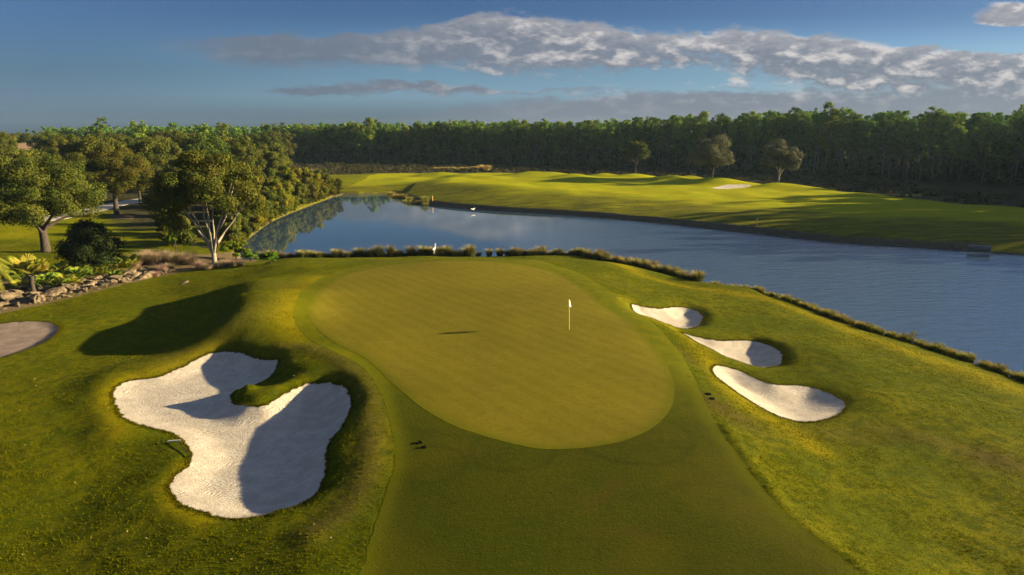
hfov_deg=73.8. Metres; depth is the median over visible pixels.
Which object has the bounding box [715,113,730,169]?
pine tree
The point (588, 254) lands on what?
grass clump
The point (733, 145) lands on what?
pine tree
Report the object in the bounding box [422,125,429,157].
pine tree
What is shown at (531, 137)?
pine tree
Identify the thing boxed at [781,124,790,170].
pine tree
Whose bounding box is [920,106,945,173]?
pine tree
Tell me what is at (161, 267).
muhly clump
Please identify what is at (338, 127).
pine tree
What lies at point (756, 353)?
bunker sand
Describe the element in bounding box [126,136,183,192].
oak tree
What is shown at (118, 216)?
mulch bed
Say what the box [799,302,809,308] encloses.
sedge clump
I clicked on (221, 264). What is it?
dry clump
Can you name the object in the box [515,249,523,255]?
grass clump
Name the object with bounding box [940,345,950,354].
sedge clump
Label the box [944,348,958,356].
sedge clump
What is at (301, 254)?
grass clump
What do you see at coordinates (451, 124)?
pine tree
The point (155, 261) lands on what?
dry clump
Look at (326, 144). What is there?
pine tree
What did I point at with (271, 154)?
oak tree
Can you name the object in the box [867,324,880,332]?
sedge clump
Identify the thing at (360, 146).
pine tree
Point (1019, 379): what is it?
sedge clump
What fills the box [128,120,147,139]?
pine tree
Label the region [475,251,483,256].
grass clump
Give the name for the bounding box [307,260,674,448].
putting green
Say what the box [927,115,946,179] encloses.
pine tree
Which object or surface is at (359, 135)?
pine tree
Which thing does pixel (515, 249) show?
grass clump
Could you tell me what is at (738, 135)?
pine tree
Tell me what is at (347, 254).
grass clump
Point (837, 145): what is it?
pine tree
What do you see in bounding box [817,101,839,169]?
pine tree
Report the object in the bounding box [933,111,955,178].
pine tree
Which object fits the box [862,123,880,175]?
pine tree
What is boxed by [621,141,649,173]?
oak tree
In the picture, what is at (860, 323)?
sedge clump
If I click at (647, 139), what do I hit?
pine tree
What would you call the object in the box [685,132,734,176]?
oak tree
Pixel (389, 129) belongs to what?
pine tree
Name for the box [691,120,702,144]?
pine tree
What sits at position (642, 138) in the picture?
pine tree
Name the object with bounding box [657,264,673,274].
grass clump
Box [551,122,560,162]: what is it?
pine tree
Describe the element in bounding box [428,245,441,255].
grass clump
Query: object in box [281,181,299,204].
shore shrub
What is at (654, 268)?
grass clump
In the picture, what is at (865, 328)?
sedge clump
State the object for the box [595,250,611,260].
grass clump
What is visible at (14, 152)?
oak tree
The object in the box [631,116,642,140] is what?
pine tree
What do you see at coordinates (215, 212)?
shore shrub
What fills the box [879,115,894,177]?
pine tree
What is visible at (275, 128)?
pine tree
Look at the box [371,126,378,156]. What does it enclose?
pine tree
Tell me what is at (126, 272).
rock
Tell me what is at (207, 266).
dry clump
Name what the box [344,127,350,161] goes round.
pine tree
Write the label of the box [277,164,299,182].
shore shrub
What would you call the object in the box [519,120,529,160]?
pine tree
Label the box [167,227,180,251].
green shrub
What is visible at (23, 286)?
rock
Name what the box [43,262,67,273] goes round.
palmetto
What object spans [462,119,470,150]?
pine tree
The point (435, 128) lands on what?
pine tree
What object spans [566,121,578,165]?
pine tree
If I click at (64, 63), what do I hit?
sky
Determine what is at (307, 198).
bank shrub
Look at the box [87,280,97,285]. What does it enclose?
rock
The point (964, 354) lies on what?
sedge clump
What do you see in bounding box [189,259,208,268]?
dry clump
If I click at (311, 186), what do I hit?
shore shrub
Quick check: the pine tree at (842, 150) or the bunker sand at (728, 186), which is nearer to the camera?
the bunker sand at (728, 186)
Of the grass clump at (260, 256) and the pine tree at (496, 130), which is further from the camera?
the pine tree at (496, 130)
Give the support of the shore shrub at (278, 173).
on the ground at (818, 213)
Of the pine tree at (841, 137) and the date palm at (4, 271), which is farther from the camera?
the pine tree at (841, 137)
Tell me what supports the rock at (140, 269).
on the ground at (818, 213)
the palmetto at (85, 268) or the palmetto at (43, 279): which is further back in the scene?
the palmetto at (85, 268)
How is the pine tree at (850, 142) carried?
on the ground at (818, 213)
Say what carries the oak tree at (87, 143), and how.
on the ground at (818, 213)
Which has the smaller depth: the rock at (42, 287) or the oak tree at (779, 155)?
the rock at (42, 287)
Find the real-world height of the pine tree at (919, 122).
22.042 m
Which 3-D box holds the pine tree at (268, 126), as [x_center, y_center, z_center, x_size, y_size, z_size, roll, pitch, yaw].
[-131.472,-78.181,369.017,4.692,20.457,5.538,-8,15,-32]
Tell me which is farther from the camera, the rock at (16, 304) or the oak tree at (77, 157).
the oak tree at (77, 157)
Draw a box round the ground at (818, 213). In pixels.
[0,139,1023,574]
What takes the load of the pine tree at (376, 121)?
on the ground at (818, 213)
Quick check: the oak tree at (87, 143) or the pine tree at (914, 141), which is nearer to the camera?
the oak tree at (87, 143)
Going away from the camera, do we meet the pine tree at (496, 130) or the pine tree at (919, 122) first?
the pine tree at (919, 122)
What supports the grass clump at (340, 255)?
on the ground at (818, 213)
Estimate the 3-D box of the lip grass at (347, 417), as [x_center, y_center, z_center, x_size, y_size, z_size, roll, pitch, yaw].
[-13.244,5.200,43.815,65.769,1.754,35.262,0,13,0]
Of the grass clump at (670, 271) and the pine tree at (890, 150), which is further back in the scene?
the pine tree at (890, 150)
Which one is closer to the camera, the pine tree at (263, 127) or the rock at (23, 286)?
the rock at (23, 286)
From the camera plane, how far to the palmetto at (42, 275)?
71.48 m
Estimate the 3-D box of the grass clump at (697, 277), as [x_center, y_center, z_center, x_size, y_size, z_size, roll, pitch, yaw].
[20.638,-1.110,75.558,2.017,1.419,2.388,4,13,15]
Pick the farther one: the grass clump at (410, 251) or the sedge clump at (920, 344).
the grass clump at (410, 251)
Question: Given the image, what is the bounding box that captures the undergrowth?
[287,141,1023,185]
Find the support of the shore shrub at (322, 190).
on the ground at (818, 213)
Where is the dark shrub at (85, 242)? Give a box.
[50,218,127,274]
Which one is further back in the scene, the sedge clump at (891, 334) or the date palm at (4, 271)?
the date palm at (4, 271)
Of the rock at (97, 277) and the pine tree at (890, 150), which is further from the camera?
the pine tree at (890, 150)
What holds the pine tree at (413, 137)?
on the ground at (818, 213)
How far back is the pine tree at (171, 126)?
251.15 m
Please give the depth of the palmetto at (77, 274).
72.74 m
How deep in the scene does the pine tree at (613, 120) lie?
310.25 m
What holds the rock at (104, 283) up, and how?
on the ground at (818, 213)
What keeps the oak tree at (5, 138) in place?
on the ground at (818, 213)
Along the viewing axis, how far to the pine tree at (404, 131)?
347.79 m
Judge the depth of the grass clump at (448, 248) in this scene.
92.14 m
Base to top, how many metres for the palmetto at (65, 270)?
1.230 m
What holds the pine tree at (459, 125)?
on the ground at (818, 213)
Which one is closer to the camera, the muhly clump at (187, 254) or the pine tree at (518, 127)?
the muhly clump at (187, 254)
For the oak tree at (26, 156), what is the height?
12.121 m
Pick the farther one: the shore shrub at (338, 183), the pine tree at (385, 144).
the pine tree at (385, 144)
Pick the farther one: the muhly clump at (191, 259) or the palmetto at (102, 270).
the muhly clump at (191, 259)
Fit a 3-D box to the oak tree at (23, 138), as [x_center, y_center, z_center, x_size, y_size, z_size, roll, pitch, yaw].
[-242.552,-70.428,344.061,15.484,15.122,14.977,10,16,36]
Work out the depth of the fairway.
26.36 m
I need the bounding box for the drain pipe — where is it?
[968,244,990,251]
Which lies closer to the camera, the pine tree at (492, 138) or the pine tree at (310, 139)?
the pine tree at (492, 138)
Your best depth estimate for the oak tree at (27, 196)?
85.63 m
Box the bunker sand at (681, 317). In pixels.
[631,304,702,328]
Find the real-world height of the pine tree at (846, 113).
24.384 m
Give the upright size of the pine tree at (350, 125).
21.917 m
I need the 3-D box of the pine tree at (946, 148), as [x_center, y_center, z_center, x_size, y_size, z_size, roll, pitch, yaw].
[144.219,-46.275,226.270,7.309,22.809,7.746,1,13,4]
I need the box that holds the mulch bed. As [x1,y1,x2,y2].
[109,214,133,218]
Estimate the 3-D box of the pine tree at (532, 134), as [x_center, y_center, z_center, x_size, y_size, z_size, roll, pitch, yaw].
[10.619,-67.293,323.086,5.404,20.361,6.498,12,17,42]
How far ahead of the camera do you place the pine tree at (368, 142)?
348.19 m
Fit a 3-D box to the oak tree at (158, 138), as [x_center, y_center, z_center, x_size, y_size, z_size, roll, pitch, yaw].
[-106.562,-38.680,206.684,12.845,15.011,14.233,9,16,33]
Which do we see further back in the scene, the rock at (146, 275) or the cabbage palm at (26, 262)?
the rock at (146, 275)
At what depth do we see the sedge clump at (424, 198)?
161.41 m
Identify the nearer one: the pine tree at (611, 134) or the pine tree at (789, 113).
the pine tree at (789, 113)
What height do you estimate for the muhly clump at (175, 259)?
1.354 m
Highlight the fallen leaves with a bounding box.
[22,292,377,561]
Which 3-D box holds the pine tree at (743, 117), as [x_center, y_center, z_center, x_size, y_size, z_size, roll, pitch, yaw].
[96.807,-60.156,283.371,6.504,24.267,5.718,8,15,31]
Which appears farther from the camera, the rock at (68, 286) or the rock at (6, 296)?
the rock at (68, 286)
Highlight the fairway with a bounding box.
[294,257,864,574]
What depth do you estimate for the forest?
309.59 m
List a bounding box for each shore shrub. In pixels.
[152,215,163,231]
[158,222,177,246]
[179,214,192,235]
[207,196,237,231]
[213,213,247,242]
[223,199,258,235]
[232,192,264,227]
[243,192,270,226]
[245,174,259,184]
[249,162,274,177]
[251,170,271,190]
[255,188,274,219]
[260,186,286,213]
[261,168,280,189]
[269,179,295,211]
[273,168,281,176]
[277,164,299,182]
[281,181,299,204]
[285,181,306,203]
[294,167,313,181]
[299,176,318,199]
[308,173,328,197]
[309,168,330,185]
[321,175,336,194]
[332,178,342,193]
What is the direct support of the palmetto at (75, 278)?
on the ground at (818, 213)
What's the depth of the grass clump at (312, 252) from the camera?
90.09 m
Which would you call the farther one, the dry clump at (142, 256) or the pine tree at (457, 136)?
the pine tree at (457, 136)
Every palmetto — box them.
[0,269,24,281]
[10,279,28,287]
[34,272,63,280]
[34,274,59,286]
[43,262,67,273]
[47,272,74,285]
[48,261,75,268]
[50,269,85,278]
[62,269,86,276]
[63,276,81,283]
[68,265,98,277]
[84,266,107,275]
[85,261,114,270]
[98,256,125,269]
[106,258,134,269]
[108,269,124,275]
[121,253,140,264]
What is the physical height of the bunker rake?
0.132 m
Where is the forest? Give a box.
[25,110,1023,180]
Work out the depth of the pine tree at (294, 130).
361.77 m
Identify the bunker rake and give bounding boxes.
[168,439,190,456]
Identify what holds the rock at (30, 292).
on the ground at (818, 213)
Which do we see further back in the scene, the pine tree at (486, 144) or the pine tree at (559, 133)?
the pine tree at (486, 144)
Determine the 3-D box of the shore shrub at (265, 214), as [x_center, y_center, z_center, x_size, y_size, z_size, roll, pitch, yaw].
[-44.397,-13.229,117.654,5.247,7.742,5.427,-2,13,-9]
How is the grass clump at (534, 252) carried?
on the ground at (818, 213)
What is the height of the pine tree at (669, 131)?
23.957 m
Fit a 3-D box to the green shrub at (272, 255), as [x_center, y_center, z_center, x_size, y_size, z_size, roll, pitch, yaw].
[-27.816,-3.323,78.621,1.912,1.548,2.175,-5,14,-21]
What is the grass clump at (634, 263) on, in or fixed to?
on the ground at (818, 213)
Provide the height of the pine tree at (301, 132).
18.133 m
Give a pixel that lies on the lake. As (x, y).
(961, 301)
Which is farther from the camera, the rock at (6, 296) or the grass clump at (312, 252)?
the grass clump at (312, 252)
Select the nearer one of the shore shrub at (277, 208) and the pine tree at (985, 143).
the shore shrub at (277, 208)
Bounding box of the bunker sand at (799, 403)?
[713,365,845,421]
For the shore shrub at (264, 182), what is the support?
on the ground at (818, 213)
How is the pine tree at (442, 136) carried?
on the ground at (818, 213)
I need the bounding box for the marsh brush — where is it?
[289,159,1023,207]
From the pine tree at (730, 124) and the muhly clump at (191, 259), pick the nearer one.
the muhly clump at (191, 259)
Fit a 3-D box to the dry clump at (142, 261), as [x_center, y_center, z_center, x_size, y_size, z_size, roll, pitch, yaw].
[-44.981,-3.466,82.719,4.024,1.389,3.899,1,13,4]
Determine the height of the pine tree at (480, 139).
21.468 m
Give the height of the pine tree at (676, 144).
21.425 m
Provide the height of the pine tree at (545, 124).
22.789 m
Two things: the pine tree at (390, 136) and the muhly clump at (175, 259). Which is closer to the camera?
the muhly clump at (175, 259)
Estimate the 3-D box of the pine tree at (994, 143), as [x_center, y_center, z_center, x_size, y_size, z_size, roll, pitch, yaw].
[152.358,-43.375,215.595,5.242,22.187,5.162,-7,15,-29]
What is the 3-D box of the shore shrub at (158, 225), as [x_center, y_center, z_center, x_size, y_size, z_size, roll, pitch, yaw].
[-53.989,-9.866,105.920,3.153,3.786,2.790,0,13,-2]
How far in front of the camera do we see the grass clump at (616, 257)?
85.88 m
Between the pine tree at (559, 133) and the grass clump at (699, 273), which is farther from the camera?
the pine tree at (559, 133)
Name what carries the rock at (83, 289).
on the ground at (818, 213)
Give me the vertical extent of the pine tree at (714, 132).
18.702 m
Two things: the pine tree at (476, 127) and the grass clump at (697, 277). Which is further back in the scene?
the pine tree at (476, 127)
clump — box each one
[120,252,151,264]
[131,254,147,266]
[136,249,160,263]
[142,251,165,264]
[147,252,173,263]
[153,263,168,270]
[159,262,177,268]
[162,252,189,264]
[163,249,179,258]
[169,250,194,262]
[181,254,201,264]
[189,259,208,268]
[197,262,216,269]
[215,259,229,267]
[219,258,239,266]
[234,261,246,265]
[257,251,263,258]
[271,250,284,258]
[285,252,292,257]
[298,249,305,257]
[306,249,317,257]
[312,250,323,257]
[330,249,338,257]
[334,248,343,257]
[340,250,353,257]
[352,247,364,256]
[355,249,363,256]
[364,248,374,256]
[371,244,383,256]
[385,244,396,256]
[393,248,404,256]
[403,244,418,255]
[416,245,431,255]
[420,196,431,200]
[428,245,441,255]
[441,245,451,256]
[449,250,457,256]
[462,243,480,256]
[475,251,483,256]
[478,164,494,171]
[484,248,492,255]
[493,247,506,255]
[502,249,510,255]
[510,246,521,255]
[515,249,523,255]
[531,248,537,255]
[553,248,563,254]
[576,246,588,256]
[582,248,590,257]
[586,250,591,258]
[595,249,606,259]
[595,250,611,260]
[599,254,606,260]
[609,255,621,262]
[617,256,633,263]
[626,257,640,266]
[635,258,650,268]
[645,259,660,270]
[650,263,660,271]
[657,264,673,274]
[666,265,679,276]
[674,270,687,278]
[689,269,706,279]
[691,270,703,281]
[758,287,765,293]
[781,294,792,300]
[791,296,802,304]
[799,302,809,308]
[812,305,821,312]
[820,307,832,316]
[825,309,838,317]
[833,314,842,320]
[840,314,850,322]
[843,318,852,324]
[858,320,867,329]
[862,321,873,330]
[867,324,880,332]
[876,328,885,334]
[884,330,897,337]
[900,331,909,341]
[908,331,917,342]
[915,340,926,346]
[929,341,950,352]
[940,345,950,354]
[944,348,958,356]
[952,350,962,358]
[957,349,976,359]
[964,353,976,363]
[981,360,990,368]
[990,361,1012,373]
[1001,368,1010,375]
[1013,372,1023,381]
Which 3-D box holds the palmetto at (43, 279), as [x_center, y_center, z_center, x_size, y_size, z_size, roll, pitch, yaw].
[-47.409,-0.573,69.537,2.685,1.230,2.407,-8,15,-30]
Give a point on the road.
(120, 203)
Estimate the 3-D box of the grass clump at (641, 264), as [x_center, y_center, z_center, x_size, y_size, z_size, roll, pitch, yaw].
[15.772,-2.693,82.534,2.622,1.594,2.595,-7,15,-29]
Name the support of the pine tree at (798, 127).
on the ground at (818, 213)
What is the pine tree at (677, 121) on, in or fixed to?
on the ground at (818, 213)
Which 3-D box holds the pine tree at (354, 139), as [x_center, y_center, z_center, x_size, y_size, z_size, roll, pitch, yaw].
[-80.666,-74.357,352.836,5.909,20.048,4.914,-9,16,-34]
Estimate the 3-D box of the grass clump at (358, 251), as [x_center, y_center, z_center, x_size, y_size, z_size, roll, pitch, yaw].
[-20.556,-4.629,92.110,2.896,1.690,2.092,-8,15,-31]
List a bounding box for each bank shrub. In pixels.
[239,231,247,242]
[302,195,311,203]
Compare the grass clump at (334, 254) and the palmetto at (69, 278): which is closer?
the palmetto at (69, 278)
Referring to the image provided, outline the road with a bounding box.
[30,198,142,222]
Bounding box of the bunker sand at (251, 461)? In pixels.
[113,351,350,518]
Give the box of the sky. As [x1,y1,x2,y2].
[0,0,1023,135]
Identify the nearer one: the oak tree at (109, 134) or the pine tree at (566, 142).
the oak tree at (109, 134)
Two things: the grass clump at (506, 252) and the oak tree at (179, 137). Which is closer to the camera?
the grass clump at (506, 252)
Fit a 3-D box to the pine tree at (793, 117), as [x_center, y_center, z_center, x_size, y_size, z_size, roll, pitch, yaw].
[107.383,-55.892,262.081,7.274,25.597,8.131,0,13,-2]
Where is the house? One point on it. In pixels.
(23, 146)
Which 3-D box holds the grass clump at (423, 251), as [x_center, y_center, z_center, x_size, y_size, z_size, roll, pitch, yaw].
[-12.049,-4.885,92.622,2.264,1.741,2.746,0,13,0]
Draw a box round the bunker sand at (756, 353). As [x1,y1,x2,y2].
[684,333,782,367]
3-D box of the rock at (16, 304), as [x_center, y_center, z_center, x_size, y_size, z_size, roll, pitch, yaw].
[-46.323,1.589,63.581,1.412,0.605,0.533,6,14,26]
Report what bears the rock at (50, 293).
on the ground at (818, 213)
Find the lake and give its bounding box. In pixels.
[240,193,1023,376]
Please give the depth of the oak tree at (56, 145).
203.08 m
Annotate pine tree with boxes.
[90,117,109,135]
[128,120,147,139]
[165,122,180,133]
[193,123,209,137]
[214,122,231,138]
[259,124,267,137]
[263,123,271,133]
[271,123,281,131]
[279,122,288,135]
[291,123,303,159]
[295,128,305,137]
[303,125,314,160]
[311,126,317,149]
[316,124,325,159]
[323,124,332,159]
[323,125,328,159]
[326,124,337,153]
[329,125,338,156]
[332,124,339,160]
[336,125,346,157]
[336,125,348,156]
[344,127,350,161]
[346,121,358,156]
[350,124,359,155]
[355,124,364,159]
[356,138,363,152]
[360,117,378,163]
[363,125,372,156]
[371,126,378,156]
[374,119,382,160]
[374,137,379,153]
[378,124,387,160]
[381,125,389,153]
[385,125,391,161]
[387,125,397,150]
[391,126,398,162]
[400,123,409,161]
[404,125,410,152]
[408,122,419,158]
[413,120,422,156]
[415,126,425,158]
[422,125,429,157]
[423,122,437,162]
[432,123,442,158]
[438,123,448,158]
[444,122,452,159]
[447,119,456,144]
[452,124,465,163]
[453,121,461,150]
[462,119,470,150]
[465,125,476,161]
[470,120,480,161]
[472,121,485,152]
[483,128,490,155]
[486,123,495,161]
[492,122,503,161]
[505,121,516,164]
[506,119,518,153]
[511,119,521,141]
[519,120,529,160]
[527,123,537,140]
[529,123,539,150]
[537,121,548,161]
[538,118,548,164]
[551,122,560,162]
[552,121,565,163]
[564,124,572,151]
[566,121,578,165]
[572,124,580,163]
[580,122,590,160]
[585,120,599,165]
[599,129,607,154]
[602,118,618,164]
[604,122,616,166]
[609,123,620,150]
[616,121,627,144]
[620,123,631,165]
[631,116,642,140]
[634,125,645,165]
[638,116,651,162]
[641,116,654,165]
[649,124,657,162]
[654,121,665,162]
[658,119,667,164]
[662,114,676,165]
[665,120,675,166]
[669,116,683,164]
[672,122,683,157]
[682,113,697,169]
[682,117,692,165]
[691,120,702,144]
[692,111,710,168]
[696,121,705,169]
[707,114,720,138]
[709,126,719,140]
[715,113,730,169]
[721,117,736,168]
[725,125,737,169]
[729,128,740,153]
[732,122,743,163]
[741,113,748,169]
[743,111,761,166]
[746,114,762,171]
[767,115,784,143]
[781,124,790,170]
[782,106,796,148]
[782,107,803,171]
[785,113,806,170]
[790,113,810,150]
[801,111,810,150]
[802,117,814,168]
[808,108,829,172]
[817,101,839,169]
[829,107,853,160]
[830,112,847,174]
[833,116,850,157]
[834,118,852,170]
[845,111,864,175]
[860,120,880,170]
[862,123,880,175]
[879,113,897,176]
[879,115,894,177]
[884,118,903,178]
[899,116,917,178]
[902,123,919,178]
[914,117,926,177]
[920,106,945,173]
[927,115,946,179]
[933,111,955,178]
[939,113,961,169]
[943,111,968,178]
[947,113,965,167]
[958,113,979,161]
[969,114,991,180]
[979,116,1000,182]
[988,114,1007,182]
[1006,104,1023,183]
[1009,111,1023,185]
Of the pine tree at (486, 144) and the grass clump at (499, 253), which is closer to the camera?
the grass clump at (499, 253)
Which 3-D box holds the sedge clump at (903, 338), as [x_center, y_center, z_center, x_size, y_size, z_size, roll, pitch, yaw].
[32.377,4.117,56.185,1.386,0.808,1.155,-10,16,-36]
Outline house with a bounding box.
[18,143,30,149]
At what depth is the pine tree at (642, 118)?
306.30 m
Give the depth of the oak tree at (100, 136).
205.84 m
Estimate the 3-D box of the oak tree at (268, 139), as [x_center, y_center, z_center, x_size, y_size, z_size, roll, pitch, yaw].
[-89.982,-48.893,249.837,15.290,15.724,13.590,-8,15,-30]
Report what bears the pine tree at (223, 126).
on the ground at (818, 213)
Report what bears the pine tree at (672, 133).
on the ground at (818, 213)
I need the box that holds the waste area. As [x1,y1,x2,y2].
[0,321,58,357]
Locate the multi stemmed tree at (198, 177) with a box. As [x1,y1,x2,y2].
[138,146,268,267]
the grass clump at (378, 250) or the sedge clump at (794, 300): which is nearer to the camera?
the sedge clump at (794, 300)
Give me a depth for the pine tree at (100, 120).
242.57 m
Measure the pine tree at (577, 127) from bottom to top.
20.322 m
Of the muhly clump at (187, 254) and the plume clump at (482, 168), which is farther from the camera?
the plume clump at (482, 168)
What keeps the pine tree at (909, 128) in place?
on the ground at (818, 213)
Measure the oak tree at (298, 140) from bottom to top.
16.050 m
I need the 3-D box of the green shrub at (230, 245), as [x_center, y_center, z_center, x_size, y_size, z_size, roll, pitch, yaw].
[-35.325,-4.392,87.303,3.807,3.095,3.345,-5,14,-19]
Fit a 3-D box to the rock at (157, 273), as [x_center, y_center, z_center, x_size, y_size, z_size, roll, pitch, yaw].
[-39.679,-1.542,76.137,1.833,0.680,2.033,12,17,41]
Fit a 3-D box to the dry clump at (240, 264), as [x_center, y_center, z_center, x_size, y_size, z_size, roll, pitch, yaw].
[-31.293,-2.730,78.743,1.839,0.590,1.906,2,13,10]
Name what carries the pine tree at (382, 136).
on the ground at (818, 213)
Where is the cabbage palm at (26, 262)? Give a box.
[7,253,49,290]
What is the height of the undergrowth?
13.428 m
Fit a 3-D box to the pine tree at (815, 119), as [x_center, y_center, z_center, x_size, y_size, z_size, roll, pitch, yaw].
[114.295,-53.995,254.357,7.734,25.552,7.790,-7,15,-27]
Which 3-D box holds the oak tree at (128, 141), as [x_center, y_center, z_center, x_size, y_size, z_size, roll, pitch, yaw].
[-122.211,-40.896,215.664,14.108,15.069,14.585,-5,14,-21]
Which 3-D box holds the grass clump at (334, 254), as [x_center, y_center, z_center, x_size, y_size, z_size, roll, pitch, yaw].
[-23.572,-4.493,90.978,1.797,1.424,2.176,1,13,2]
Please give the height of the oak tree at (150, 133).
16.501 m
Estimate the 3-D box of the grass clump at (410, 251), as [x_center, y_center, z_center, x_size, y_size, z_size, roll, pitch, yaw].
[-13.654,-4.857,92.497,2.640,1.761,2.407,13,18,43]
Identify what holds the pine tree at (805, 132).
on the ground at (818, 213)
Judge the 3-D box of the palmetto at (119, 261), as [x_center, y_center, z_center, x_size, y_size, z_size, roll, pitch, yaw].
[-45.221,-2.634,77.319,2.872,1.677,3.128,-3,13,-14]
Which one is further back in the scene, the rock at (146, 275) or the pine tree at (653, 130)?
the pine tree at (653, 130)
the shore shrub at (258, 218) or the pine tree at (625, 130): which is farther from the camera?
the pine tree at (625, 130)
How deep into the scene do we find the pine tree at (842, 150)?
256.28 m
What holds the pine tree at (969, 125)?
on the ground at (818, 213)
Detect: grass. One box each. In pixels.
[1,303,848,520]
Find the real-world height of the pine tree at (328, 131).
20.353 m
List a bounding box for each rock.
[0,292,23,299]
[4,289,25,293]
[6,282,29,289]
[10,301,19,306]
[24,291,41,294]
[29,293,45,303]
[35,283,50,290]
[42,290,61,296]
[46,286,66,291]
[61,283,80,289]
[80,287,87,291]
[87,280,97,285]
[93,275,103,279]
[96,282,109,285]
[103,279,117,284]
[108,275,122,278]
[115,277,129,280]
[119,278,130,282]
[123,269,131,274]
[130,272,141,279]
[137,267,149,271]
[138,271,153,279]
[151,271,160,276]
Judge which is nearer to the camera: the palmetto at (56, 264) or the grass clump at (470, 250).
the palmetto at (56, 264)
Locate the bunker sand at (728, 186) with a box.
[713,184,750,188]
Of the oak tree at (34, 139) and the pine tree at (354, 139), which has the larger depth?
the pine tree at (354, 139)
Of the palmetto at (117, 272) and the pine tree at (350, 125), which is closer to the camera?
the palmetto at (117, 272)
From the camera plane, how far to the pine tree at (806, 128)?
258.91 m
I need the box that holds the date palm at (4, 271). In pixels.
[0,258,19,291]
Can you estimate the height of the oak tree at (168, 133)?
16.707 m
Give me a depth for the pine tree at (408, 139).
351.61 m
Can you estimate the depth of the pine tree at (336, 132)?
364.74 m
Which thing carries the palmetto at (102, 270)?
on the ground at (818, 213)
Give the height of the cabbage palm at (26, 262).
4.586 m
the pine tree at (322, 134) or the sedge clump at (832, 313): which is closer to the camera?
the sedge clump at (832, 313)
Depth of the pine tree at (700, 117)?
282.25 m
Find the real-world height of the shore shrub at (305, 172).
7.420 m
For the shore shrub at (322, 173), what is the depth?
182.96 m
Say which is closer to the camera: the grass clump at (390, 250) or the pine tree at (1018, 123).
the grass clump at (390, 250)
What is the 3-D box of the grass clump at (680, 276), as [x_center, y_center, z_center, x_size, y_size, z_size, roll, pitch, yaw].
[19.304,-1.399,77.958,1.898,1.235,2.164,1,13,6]
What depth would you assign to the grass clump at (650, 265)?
80.94 m
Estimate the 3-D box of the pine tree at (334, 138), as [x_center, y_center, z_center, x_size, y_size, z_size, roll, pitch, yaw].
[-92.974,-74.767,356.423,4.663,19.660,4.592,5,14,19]
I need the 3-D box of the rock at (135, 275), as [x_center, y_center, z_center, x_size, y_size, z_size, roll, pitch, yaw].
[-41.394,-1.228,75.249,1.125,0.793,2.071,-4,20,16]
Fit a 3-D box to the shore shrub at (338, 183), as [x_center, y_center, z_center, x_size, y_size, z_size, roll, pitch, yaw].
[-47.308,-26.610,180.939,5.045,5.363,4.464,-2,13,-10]
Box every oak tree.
[0,132,16,154]
[0,152,49,217]
[0,152,107,251]
[1,131,21,149]
[4,147,56,173]
[9,132,27,139]
[17,133,33,142]
[26,131,55,149]
[36,131,71,149]
[37,133,78,162]
[42,152,90,172]
[62,134,129,197]
[78,133,112,159]
[79,146,154,213]
[95,132,125,142]
[109,134,139,148]
[122,151,155,198]
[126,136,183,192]
[134,130,156,142]
[146,135,174,158]
[150,155,180,187]
[155,131,163,135]
[162,129,184,142]
[171,132,230,157]
[177,133,202,146]
[203,150,243,164]
[217,136,232,145]
[224,131,240,139]
[224,135,266,171]
[250,132,287,156]
[256,141,292,171]
[269,131,296,157]
[282,132,306,158]
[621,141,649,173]
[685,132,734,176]
[759,139,805,182]
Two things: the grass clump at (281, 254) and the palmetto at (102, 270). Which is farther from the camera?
the grass clump at (281, 254)
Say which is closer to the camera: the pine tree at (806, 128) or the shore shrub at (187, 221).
the shore shrub at (187, 221)
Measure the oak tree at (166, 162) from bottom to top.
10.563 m
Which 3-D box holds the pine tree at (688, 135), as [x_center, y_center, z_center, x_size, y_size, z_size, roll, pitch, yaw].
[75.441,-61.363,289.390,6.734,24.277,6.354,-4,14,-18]
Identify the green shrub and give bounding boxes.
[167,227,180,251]
[219,240,250,259]
[241,251,258,261]
[262,251,278,261]
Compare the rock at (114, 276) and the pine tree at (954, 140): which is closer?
the rock at (114, 276)
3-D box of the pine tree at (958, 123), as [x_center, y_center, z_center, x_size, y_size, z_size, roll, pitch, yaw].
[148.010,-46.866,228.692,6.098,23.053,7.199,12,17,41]
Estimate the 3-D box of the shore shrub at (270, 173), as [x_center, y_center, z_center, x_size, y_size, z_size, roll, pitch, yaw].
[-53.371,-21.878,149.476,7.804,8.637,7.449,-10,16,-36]
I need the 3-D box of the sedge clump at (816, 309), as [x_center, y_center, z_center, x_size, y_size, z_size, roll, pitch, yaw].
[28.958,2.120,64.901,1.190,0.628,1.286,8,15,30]
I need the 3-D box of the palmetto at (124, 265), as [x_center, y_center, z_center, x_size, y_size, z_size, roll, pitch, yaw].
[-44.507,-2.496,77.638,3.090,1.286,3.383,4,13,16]
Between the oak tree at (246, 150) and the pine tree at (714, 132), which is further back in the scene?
the pine tree at (714, 132)
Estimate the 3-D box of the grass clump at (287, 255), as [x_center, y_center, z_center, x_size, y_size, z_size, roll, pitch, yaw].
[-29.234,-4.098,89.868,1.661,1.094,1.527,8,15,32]
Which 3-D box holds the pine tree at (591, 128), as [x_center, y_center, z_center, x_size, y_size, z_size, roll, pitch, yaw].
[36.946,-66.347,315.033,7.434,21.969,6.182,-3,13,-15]
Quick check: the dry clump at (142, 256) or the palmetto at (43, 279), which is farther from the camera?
the dry clump at (142, 256)
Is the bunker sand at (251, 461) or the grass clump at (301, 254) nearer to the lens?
the bunker sand at (251, 461)
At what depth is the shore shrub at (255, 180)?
125.36 m
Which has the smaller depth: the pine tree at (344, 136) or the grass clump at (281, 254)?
the grass clump at (281, 254)

